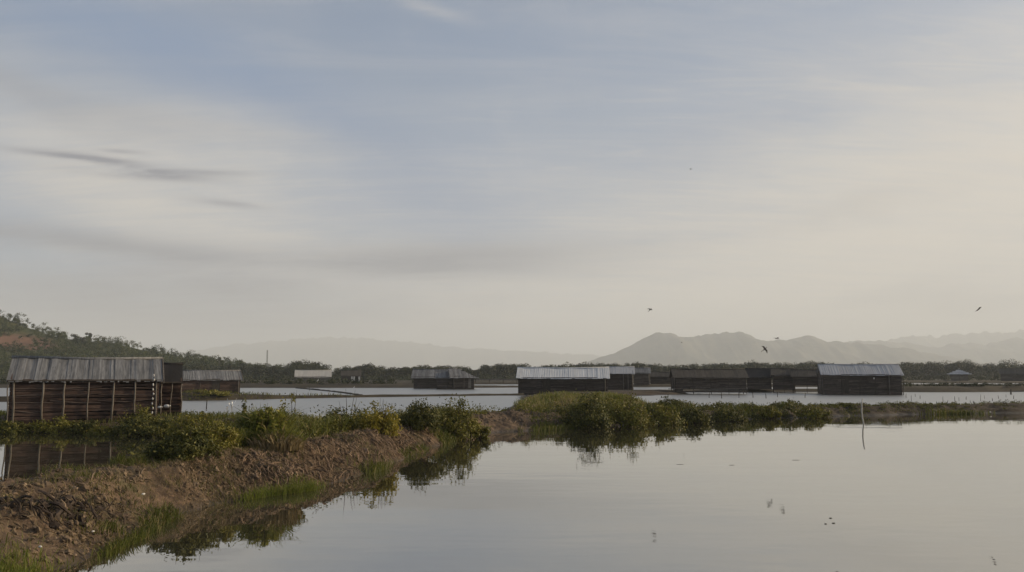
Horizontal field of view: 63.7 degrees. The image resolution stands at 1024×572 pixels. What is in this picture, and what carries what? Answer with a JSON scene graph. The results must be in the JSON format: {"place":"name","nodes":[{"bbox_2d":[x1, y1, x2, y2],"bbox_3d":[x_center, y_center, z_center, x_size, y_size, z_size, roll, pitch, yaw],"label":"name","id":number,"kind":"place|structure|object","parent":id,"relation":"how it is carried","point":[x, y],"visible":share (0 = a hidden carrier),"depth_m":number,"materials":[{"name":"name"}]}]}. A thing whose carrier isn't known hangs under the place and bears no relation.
{"place":"outdoors","nodes":[
{"label":"outdoors","id":0,"kind":"place"},
{"bbox_2d":[0,316,221,379],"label":"hill","id":1,"kind":"structure","parent":0,"point":[25,340],"depth_m":487.08,"materials":[{"name":"green plant"}]},
{"bbox_2d":[69,334,79,344],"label":"tree","id":2,"kind":"object","parent":1,"relation":"on","point":[75,339],"visible":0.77,"depth_m":488.82,"materials":[{"name":"green plant"}]},
{"bbox_2d":[0,310,282,376],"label":"hillside wood","id":3,"kind":"object","parent":1,"relation":"on","point":[117,346],"visible":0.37,"depth_m":481.63,"materials":[{"name":"green plant"}]},
{"bbox_2d":[0,414,308,431],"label":"earth bank","id":4,"kind":"structure","parent":0,"point":[3,416],"depth_m":39.46,"materials":[{"name":"soil"}]},
{"bbox_2d":[0,419,33,433],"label":"bush","id":5,"kind":"object","parent":4,"relation":"on","point":[6,426],"visible":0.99,"depth_m":36.74,"materials":[{"name":"green plant"}]},
{"bbox_2d":[31,414,76,433],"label":"bush","id":6,"kind":"object","parent":4,"relation":"on","point":[54,427],"visible":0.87,"depth_m":37.07,"materials":[{"name":"green plant"}]},
{"bbox_2d":[64,418,104,433],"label":"bush","id":7,"kind":"object","parent":4,"relation":"on","point":[78,428],"visible":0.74,"depth_m":36.81,"materials":[{"name":"green plant"}]},
{"bbox_2d":[6,356,164,426],"bbox_3d":[-21.216,5.270,41.309,6.802,3.500,4.034,3,-7,-25],"label":"hut","id":8,"kind":"object","parent":4,"relation":"on","point":[46,388],"visible":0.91,"depth_m":39.87,"materials":[{"name":"brown wood"}]},
{"bbox_2d":[83,425,117,434],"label":"bush","id":9,"kind":"object","parent":4,"relation":"on","point":[93,431],"visible":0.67,"depth_m":36.01,"materials":[{"name":"green plant"}]},
{"bbox_2d":[124,402,152,431],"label":"bush","id":10,"kind":"object","parent":4,"relation":"on","point":[145,410],"visible":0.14,"depth_m":37.20,"materials":[{"name":"green plant"}]},
{"bbox_2d":[97,409,183,436],"bbox_3d":[-15.770,6.032,35.929,3.427,1.314,3.212,-4,-7,33],"label":"bush","id":11,"kind":"object","parent":4,"relation":"on","point":[156,426],"visible":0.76,"depth_m":35.24,"materials":[{"name":"green plant"}]},
{"bbox_2d":[0,409,319,428],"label":"grass","id":12,"kind":"structure","parent":4,"relation":"on","point":[221,415],"depth_m":40.66,"materials":[{"name":"green plant"}]},
{"bbox_2d":[22,412,315,430],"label":"undergrowth","id":13,"kind":"object","parent":4,"relation":"on","point":[226,424],"visible":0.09,"depth_m":38.61,"materials":[{"name":"green plant"}]},
{"bbox_2d":[158,362,182,415],"bbox_3d":[-18.299,5.653,44.215,1.235,3.138,2.638,3,-7,-24],"label":"hut","id":14,"kind":"object","parent":4,"relation":"on","point":[170,390],"visible":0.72,"depth_m":43.21,"materials":[{"name":"brown wood"}]},
{"bbox_2d":[163,410,225,437],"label":"bush","id":15,"kind":"object","parent":4,"relation":"on","point":[187,421],"visible":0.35,"depth_m":34.26,"materials":[{"name":"green plant"}]},
{"bbox_2d":[278,392,302,425],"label":"bush","id":16,"kind":"object","parent":4,"relation":"on","point":[293,398],"visible":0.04,"depth_m":27.13,"materials":[{"name":"green plant"}]},
{"bbox_2d":[0,383,517,387],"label":"earth bank","id":17,"kind":"structure","parent":0,"point":[265,385],"depth_m":166.87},
{"bbox_2d":[0,377,412,383],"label":"scrub","id":18,"kind":"object","parent":17,"relation":"on","point":[330,381],"visible":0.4,"depth_m":172.75,"materials":[{"name":"green plant"}]},
{"bbox_2d":[0,392,523,401],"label":"earth bank","id":19,"kind":"structure","parent":0,"point":[186,396],"depth_m":90.48,"materials":[{"name":"brown soil"}]},
{"bbox_2d":[188,388,231,395],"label":"bush","id":20,"kind":"object","parent":19,"relation":"on","point":[215,392],"visible":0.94,"depth_m":84.70,"materials":[{"name":"green plant"}]},
{"bbox_2d":[182,389,350,399],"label":"grass","id":21,"kind":"structure","parent":19,"relation":"on","point":[184,391],"depth_m":88.59,"materials":[{"name":"plant"}]},
{"bbox_2d":[296,387,362,394],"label":"earth bank","id":22,"kind":"structure","parent":0,"point":[329,391],"depth_m":127.91,"materials":[{"name":"soil"}]},
{"bbox_2d":[172,336,601,371],"bbox_3d":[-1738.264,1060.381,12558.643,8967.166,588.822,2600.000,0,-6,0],"label":"mountain","id":23,"kind":"structure","parent":0,"point":[343,351],"depth_m":12162.02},
{"bbox_2d":[0,380,1000,381],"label":"earth bank","id":24,"kind":"structure","parent":0,"point":[633,380],"depth_m":286.61,"materials":[{"name":"soil"}]},
{"bbox_2d":[950,368,969,380],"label":"hut","id":25,"kind":"object","parent":24,"relation":"on","point":[959,375],"visible":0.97,"depth_m":288.38,"materials":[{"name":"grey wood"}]},
{"bbox_2d":[999,368,1023,380],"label":"hut","id":26,"kind":"object","parent":24,"relation":"on","point":[1012,374],"visible":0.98,"depth_m":279.48,"materials":[{"name":"brown wood"}]},
{"bbox_2d":[0,383,1023,571],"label":"water","id":27,"kind":"structure","parent":0,"point":[920,493],"depth_m":17.16,"materials":[{"name":"grey liquid"}]},
{"bbox_2d":[182,370,242,393],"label":"hut","id":28,"kind":"object","parent":27,"relation":"in","point":[222,380],"visible":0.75,"depth_m":107.96,"materials":[{"name":"grey wood"}]},
{"bbox_2d":[212,380,219,390],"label":"door","id":29,"kind":"structure","parent":28,"relation":"in","point":[215,384],"depth_m":107.47,"materials":[{"name":"wood"}]},
{"bbox_2d":[236,393,252,422],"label":"bush","id":30,"kind":"object","parent":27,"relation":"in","point":[243,407],"visible":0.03,"depth_m":26.24,"materials":[{"name":"green plant"}]},
{"bbox_2d":[294,370,331,381],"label":"hut","id":31,"kind":"object","parent":27,"relation":"in","point":[321,375],"visible":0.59,"depth_m":261.26,"materials":[{"name":"grey wood"}]},
{"bbox_2d":[341,370,360,380],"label":"hut","id":32,"kind":"object","parent":27,"relation":"in","point":[352,374],"visible":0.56,"depth_m":253.90,"materials":[{"name":"grey wood"}]},
{"bbox_2d":[411,369,461,388],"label":"hut","id":33,"kind":"object","parent":27,"relation":"in","point":[424,379],"visible":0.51,"depth_m":156.99,"materials":[{"name":"brown wood"}]},
{"bbox_2d":[435,371,453,388],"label":"hut","id":34,"kind":"object","parent":27,"relation":"in","point":[444,380],"visible":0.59,"depth_m":148.99,"materials":[{"name":"brown wood"}]},
{"bbox_2d":[448,368,478,388],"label":"hut","id":35,"kind":"object","parent":27,"relation":"in","point":[463,380],"visible":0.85,"depth_m":148.03,"materials":[{"name":"brown wood"}]},
{"bbox_2d":[475,379,516,381],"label":"fence","id":36,"kind":"object","parent":27,"relation":"in","point":[494,379],"visible":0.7,"depth_m":226.51,"materials":[{"name":"wood"}]},
{"bbox_2d":[669,368,748,393],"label":"hut","id":37,"kind":"object","parent":27,"relation":"in","point":[728,379],"visible":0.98,"depth_m":111.45,"materials":[{"name":"brown wood"}]},
{"bbox_2d":[791,369,818,392],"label":"hut","id":38,"kind":"object","parent":27,"relation":"in","point":[804,377],"visible":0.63,"depth_m":119.58,"materials":[{"name":"brown wood"}]},
{"bbox_2d":[816,363,903,394],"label":"hut","id":39,"kind":"object","parent":27,"relation":"in","point":[859,379],"visible":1,"depth_m":107.65,"materials":[{"name":"brown wood"}]},
{"bbox_2d":[841,379,848,392],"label":"door","id":40,"kind":"structure","parent":39,"relation":"in","point":[845,382],"depth_m":107.63,"materials":[{"name":"wood"}]},
{"bbox_2d":[0,402,1023,571],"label":"earth bank","id":41,"kind":"structure","parent":0,"point":[503,425],"depth_m":16.49,"materials":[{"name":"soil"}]},
{"bbox_2d":[0,534,75,571],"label":"grass","id":42,"kind":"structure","parent":41,"relation":"on","point":[8,564],"depth_m":10.65,"materials":[{"name":"green plant"}]},
{"bbox_2d":[0,487,123,538],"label":"mud clods","id":43,"kind":"object","parent":41,"relation":"on","point":[45,509],"visible":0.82,"depth_m":12.75,"materials":[{"name":"brown soil"}]},
{"bbox_2d":[0,467,159,571],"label":"grass","id":44,"kind":"structure","parent":41,"relation":"on","point":[99,475],"depth_m":14.66,"materials":[{"name":"green plant"}]},
{"bbox_2d":[19,451,184,478],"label":"grass","id":45,"kind":"structure","parent":41,"relation":"on","point":[130,460],"depth_m":17.19,"materials":[{"name":"green plant"}]},
{"bbox_2d":[84,521,164,560],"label":"grass","id":46,"kind":"structure","parent":41,"relation":"on","point":[128,541],"depth_m":12.59,"materials":[{"name":"green plant"}]},
{"bbox_2d":[140,423,224,460],"bbox_3d":[-7.410,3.522,18.362,1.776,0.924,1.549,-2,-7,21],"label":"bush","id":47,"kind":"object","parent":41,"relation":"on","point":[185,446],"visible":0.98,"depth_m":18.05,"materials":[{"name":"green plant"}]},
{"bbox_2d":[188,413,243,449],"bbox_3d":[-7.209,3.624,19.736,1.509,1.202,1.312,2,-7,-22],"label":"bush","id":48,"kind":"object","parent":41,"relation":"on","point":[227,442],"visible":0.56,"depth_m":19.66,"materials":[{"name":"green plant"}]},
{"bbox_2d":[3,431,431,567],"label":"grass","id":49,"kind":"structure","parent":41,"relation":"on","point":[225,500],"depth_m":17.06,"materials":[{"name":"green plant"}]},
{"bbox_2d":[0,425,467,564],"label":"earth clods","id":50,"kind":"object","parent":41,"relation":"on","point":[69,539],"visible":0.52,"depth_m":15.29,"materials":[{"name":"brown soil"}]},
{"bbox_2d":[242,399,290,439],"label":"bush","id":51,"kind":"object","parent":41,"relation":"on","point":[275,420],"visible":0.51,"depth_m":21.26,"materials":[{"name":"green plant"}]},
{"bbox_2d":[228,404,305,434],"bbox_3d":[-6.478,3.635,21.784,2.282,1.190,2.176,0,-6,0],"label":"reed clump","id":52,"kind":"object","parent":41,"relation":"on","point":[246,415],"visible":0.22,"depth_m":21.52,"materials":[{"name":"green plant"}]},
{"bbox_2d":[213,472,328,504],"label":"grass","id":53,"kind":"structure","parent":41,"relation":"on","point":[293,489],"depth_m":18.07,"materials":[{"name":"green plant"}]},
{"bbox_2d":[247,429,308,451],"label":"reed clump","id":54,"kind":"object","parent":41,"relation":"on","point":[288,444],"visible":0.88,"depth_m":20.44,"materials":[{"name":"plant"}]},
{"bbox_2d":[249,421,312,450],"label":"reed clump","id":55,"kind":"object","parent":41,"relation":"on","point":[284,431],"visible":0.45,"depth_m":20.91,"materials":[{"name":"green plant"}]},
{"bbox_2d":[124,407,451,462],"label":"undergrowth","id":56,"kind":"object","parent":41,"relation":"on","point":[239,444],"visible":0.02,"depth_m":18.35,"materials":[{"name":"green plant"}]},
{"bbox_2d":[79,422,555,535],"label":"grass","id":57,"kind":"structure","parent":41,"relation":"on","point":[167,514],"depth_m":14.54,"materials":[{"name":"green plant"}]},
{"bbox_2d":[194,405,451,448],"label":"grass","id":58,"kind":"structure","parent":41,"relation":"on","point":[313,430],"depth_m":24.94,"materials":[{"name":"green plant"}]},
{"bbox_2d":[323,415,358,430],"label":"reed clump","id":59,"kind":"object","parent":41,"relation":"on","point":[351,420],"visible":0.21,"depth_m":27.04,"materials":[{"name":"green plant"}]},
{"bbox_2d":[238,425,445,489],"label":"soil clods","id":60,"kind":"object","parent":41,"relation":"on","point":[292,461],"visible":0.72,"depth_m":20.98,"materials":[{"name":"brown soil"}]},
{"bbox_2d":[315,393,370,429],"bbox_3d":[-5.704,4.680,28.160,2.714,2.355,2.238,0,-6,1],"label":"bush","id":61,"kind":"object","parent":41,"relation":"on","point":[344,412],"visible":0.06,"depth_m":27.96,"materials":[{"name":"green plant"}]},
{"bbox_2d":[248,399,460,445],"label":"undergrowth","id":62,"kind":"object","parent":41,"relation":"on","point":[324,426],"visible":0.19,"depth_m":25.81,"materials":[{"name":"green plant"}]},
{"bbox_2d":[347,452,395,474],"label":"grass","id":63,"kind":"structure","parent":41,"relation":"on","point":[375,470],"depth_m":22.25,"materials":[{"name":"plant"}]},
{"bbox_2d":[354,400,402,436],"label":"bush","id":64,"kind":"object","parent":41,"relation":"on","point":[383,423],"visible":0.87,"depth_m":27.13,"materials":[{"name":"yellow plant"}]},
{"bbox_2d":[395,398,447,430],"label":"bush","id":65,"kind":"object","parent":41,"relation":"on","point":[417,417],"visible":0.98,"depth_m":30.72,"materials":[{"name":"green plant"}]},
{"bbox_2d":[427,426,462,445],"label":"grass","id":66,"kind":"structure","parent":41,"relation":"on","point":[448,439],"depth_m":31.71,"materials":[{"name":"plant"}]},
{"bbox_2d":[434,393,483,439],"bbox_3d":[-2.255,5.377,33.645,2.242,2.022,2.096,-1,-6,5],"label":"bush","id":67,"kind":"object","parent":41,"relation":"on","point":[458,421],"visible":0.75,"depth_m":33.28,"materials":[{"name":"green plant"}]},
{"bbox_2d":[470,420,491,438],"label":"bush","id":68,"kind":"object","parent":41,"relation":"on","point":[485,433],"visible":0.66,"depth_m":33.99,"materials":[{"name":"green plant"}]},
{"bbox_2d":[445,400,561,416],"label":"undergrowth","id":69,"kind":"object","parent":41,"relation":"on","point":[478,410],"visible":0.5,"depth_m":42.93,"materials":[{"name":"green plant"}]},
{"bbox_2d":[524,420,581,430],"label":"grass","id":70,"kind":"structure","parent":41,"relation":"on","point":[552,427],"depth_m":39.37,"materials":[{"name":"plant"}]},
{"bbox_2d":[475,409,644,429],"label":"earth clods","id":71,"kind":"object","parent":41,"relation":"on","point":[506,418],"visible":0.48,"depth_m":40.02,"materials":[{"name":"soil"}]},
{"bbox_2d":[559,389,618,428],"bbox_3d":[3.769,6.146,40.864,2.935,2.148,2.602,0,-6,3],"label":"bush","id":72,"kind":"object","parent":41,"relation":"on","point":[591,416],"visible":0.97,"depth_m":40.31,"materials":[{"name":"green plant"}]},
{"bbox_2d":[574,393,628,409],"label":"bush","id":73,"kind":"object","parent":41,"relation":"on","point":[607,401],"visible":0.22,"depth_m":46.32,"materials":[{"name":"green plant"}]},
{"bbox_2d":[599,390,659,427],"bbox_3d":[5.774,6.300,41.756,2.834,2.035,2.742,-6,-8,43],"label":"bush","id":74,"kind":"object","parent":41,"relation":"on","point":[630,415],"visible":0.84,"depth_m":41.26,"materials":[{"name":"green plant"}]},
{"bbox_2d":[645,401,688,425],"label":"bush","id":75,"kind":"object","parent":41,"relation":"on","point":[666,418],"visible":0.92,"depth_m":43.08,"materials":[{"name":"green plant"}]},
{"bbox_2d":[646,394,693,407],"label":"bush","id":76,"kind":"object","parent":41,"relation":"on","point":[673,401],"visible":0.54,"depth_m":49.58,"materials":[{"name":"green plant"}]},
{"bbox_2d":[552,400,803,424],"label":"undergrowth","id":77,"kind":"object","parent":41,"relation":"on","point":[757,416],"visible":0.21,"depth_m":48.84,"materials":[{"name":"green plant"}]},
{"bbox_2d":[574,400,791,418],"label":"grass","id":78,"kind":"structure","parent":41,"relation":"on","point":[736,407],"depth_m":49.01,"materials":[{"name":"green plant"}]},
{"bbox_2d":[676,404,714,423],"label":"bush","id":79,"kind":"object","parent":41,"relation":"on","point":[696,416],"visible":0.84,"depth_m":44.37,"materials":[{"name":"green plant"}]},
{"bbox_2d":[527,403,920,428],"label":"grass","id":80,"kind":"structure","parent":41,"relation":"on","point":[535,417],"depth_m":42.45,"materials":[{"name":"plant"}]},
{"bbox_2d":[707,405,750,421],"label":"bush","id":81,"kind":"object","parent":41,"relation":"on","point":[732,415],"visible":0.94,"depth_m":46.64,"materials":[{"name":"green plant"}]},
{"bbox_2d":[759,405,782,418],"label":"bush","id":82,"kind":"object","parent":41,"relation":"on","point":[768,413],"visible":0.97,"depth_m":48.97,"materials":[{"name":"green plant"}]},
{"bbox_2d":[532,401,1014,411],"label":"grass","id":83,"kind":"structure","parent":41,"relation":"on","point":[818,405],"depth_m":54.38,"materials":[{"name":"plant"}]},
{"bbox_2d":[792,402,833,418],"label":"bush","id":84,"kind":"object","parent":41,"relation":"on","point":[815,413],"visible":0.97,"depth_m":49.82,"materials":[{"name":"green plant"}]},
{"bbox_2d":[829,402,860,405],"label":"bush","id":85,"kind":"object","parent":41,"relation":"on","point":[845,404],"visible":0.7,"depth_m":54.70,"materials":[{"name":"green plant"}]},
{"bbox_2d":[760,399,1023,414],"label":"undergrowth","id":86,"kind":"object","parent":41,"relation":"on","point":[900,403],"visible":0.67,"depth_m":55.43,"materials":[{"name":"green plant"}]},
{"bbox_2d":[914,405,994,414],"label":"grass","id":87,"kind":"structure","parent":41,"relation":"on","point":[959,411],"depth_m":55.06,"materials":[{"name":"plant"}]},
{"bbox_2d":[0,0,1023,355],"label":"sky","id":88,"kind":"structure","parent":0,"point":[182,175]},
{"bbox_2d":[509,390,687,408],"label":"earth bank","id":89,"kind":"structure","parent":0,"point":[651,392],"depth_m":105.42,"materials":[{"name":"soil"}]},
{"bbox_2d":[539,392,559,400],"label":"reed clump","id":90,"kind":"object","parent":89,"relation":"on","point":[545,395],"visible":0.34,"depth_m":65.24,"materials":[{"name":"plant"}]},
{"bbox_2d":[516,367,609,394],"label":"hut","id":91,"kind":"object","parent":89,"relation":"on","point":[533,380],"visible":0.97,"depth_m":107.50,"materials":[{"name":"brown wood"}]},
{"bbox_2d":[543,379,550,391],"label":"door","id":92,"kind":"structure","parent":91,"relation":"in","point":[546,382],"depth_m":107.31,"materials":[{"name":"wood"}]},
{"bbox_2d":[512,390,650,408],"bbox_3d":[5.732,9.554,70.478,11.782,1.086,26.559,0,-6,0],"label":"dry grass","id":93,"kind":"structure","parent":89,"relation":"on","point":[565,396],"depth_m":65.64,"materials":[{"name":"green plant"}]},
{"bbox_2d":[601,393,631,401],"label":"reed clump","id":94,"kind":"object","parent":89,"relation":"on","point":[612,396],"visible":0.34,"depth_m":61.20,"materials":[{"name":"plant"}]},
{"bbox_2d":[245,381,1023,383],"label":"earth bank","id":95,"kind":"structure","parent":0,"point":[746,381],"depth_m":257.11,"materials":[{"name":"soil"}]},
{"bbox_2d":[584,332,996,366],"bbox_3d":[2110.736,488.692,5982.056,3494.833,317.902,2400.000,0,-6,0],"label":"mountain","id":96,"kind":"structure","parent":0,"point":[666,349],"depth_m":5608.77,"materials":[{"name":"grey stone"}]},
{"bbox_2d":[633,384,1003,386],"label":"earth bank","id":97,"kind":"structure","parent":0,"point":[659,385],"depth_m":177.10,"materials":[{"name":"soil"}]},
{"bbox_2d":[634,368,650,384],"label":"hut","id":98,"kind":"object","parent":97,"relation":"on","point":[641,376],"visible":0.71,"depth_m":178.93,"materials":[{"name":"brown wood"}]},
{"bbox_2d":[650,372,670,383],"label":"hut","id":99,"kind":"object","parent":97,"relation":"on","point":[659,378],"visible":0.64,"depth_m":184.03,"materials":[{"name":"brown wood"}]},
{"bbox_2d":[633,385,1023,391],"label":"earth bank","id":100,"kind":"structure","parent":0,"point":[1014,388],"depth_m":125.72,"materials":[{"name":"brown soil"}]},
{"bbox_2d":[606,366,634,389],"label":"hut","id":101,"kind":"object","parent":100,"relation":"on","point":[621,378],"visible":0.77,"depth_m":127.23,"materials":[{"name":"brown wood"}]},
{"bbox_2d":[745,368,772,391],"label":"hut","id":102,"kind":"object","parent":100,"relation":"on","point":[759,378],"visible":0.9,"depth_m":123.38,"materials":[{"name":"brown wood"}]},
{"bbox_2d":[770,368,795,392],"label":"hut","id":103,"kind":"object","parent":100,"relation":"on","point":[782,378],"visible":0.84,"depth_m":121.38,"materials":[{"name":"brown wood"}]},
{"bbox_2d":[902,381,1023,385],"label":"scrub","id":104,"kind":"object","parent":100,"relation":"on","point":[962,384],"visible":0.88,"depth_m":130.02,"materials":[{"name":"green plant"}]},
{"bbox_2d":[848,337,1023,365],"bbox_3d":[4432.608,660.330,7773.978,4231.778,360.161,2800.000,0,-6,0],"label":"mountain","id":105,"kind":"structure","parent":0,"point":[995,353],"depth_m":7468.12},
{"bbox_2d":[888,329,1023,347],"bbox_3d":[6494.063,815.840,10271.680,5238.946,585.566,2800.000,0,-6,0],"label":"mountain","id":106,"kind":"structure","parent":0,"point":[985,338],"depth_m":10165.08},
{"bbox_3d":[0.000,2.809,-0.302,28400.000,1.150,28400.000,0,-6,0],"label":"ground","id":107,"kind":"structure","parent":0,"visible":0},
{"bbox_2d":[183,359,529,379],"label":"mangrove forest","id":108,"kind":"object","parent":107,"relation":"on","point":[288,369],"visible":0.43,"depth_m":358.60,"materials":[{"name":"green plant"}]},
{"bbox_2d":[0,373,1000,380],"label":"scrub","id":109,"kind":"object","parent":107,"relation":"on","point":[918,377],"visible":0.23,"depth_m":316.73,"materials":[{"name":"green plant"}]},
{"bbox_2d":[539,359,833,378],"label":"mangrove forest","id":110,"kind":"object","parent":107,"relation":"on","point":[659,367],"visible":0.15,"depth_m":384.02,"materials":[{"name":"green plant"}]},
{"bbox_2d":[852,359,1023,378],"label":"mangrove forest","id":111,"kind":"object","parent":107,"relation":"on","point":[939,369],"visible":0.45,"depth_m":438.62,"materials":[{"name":"green plant"}]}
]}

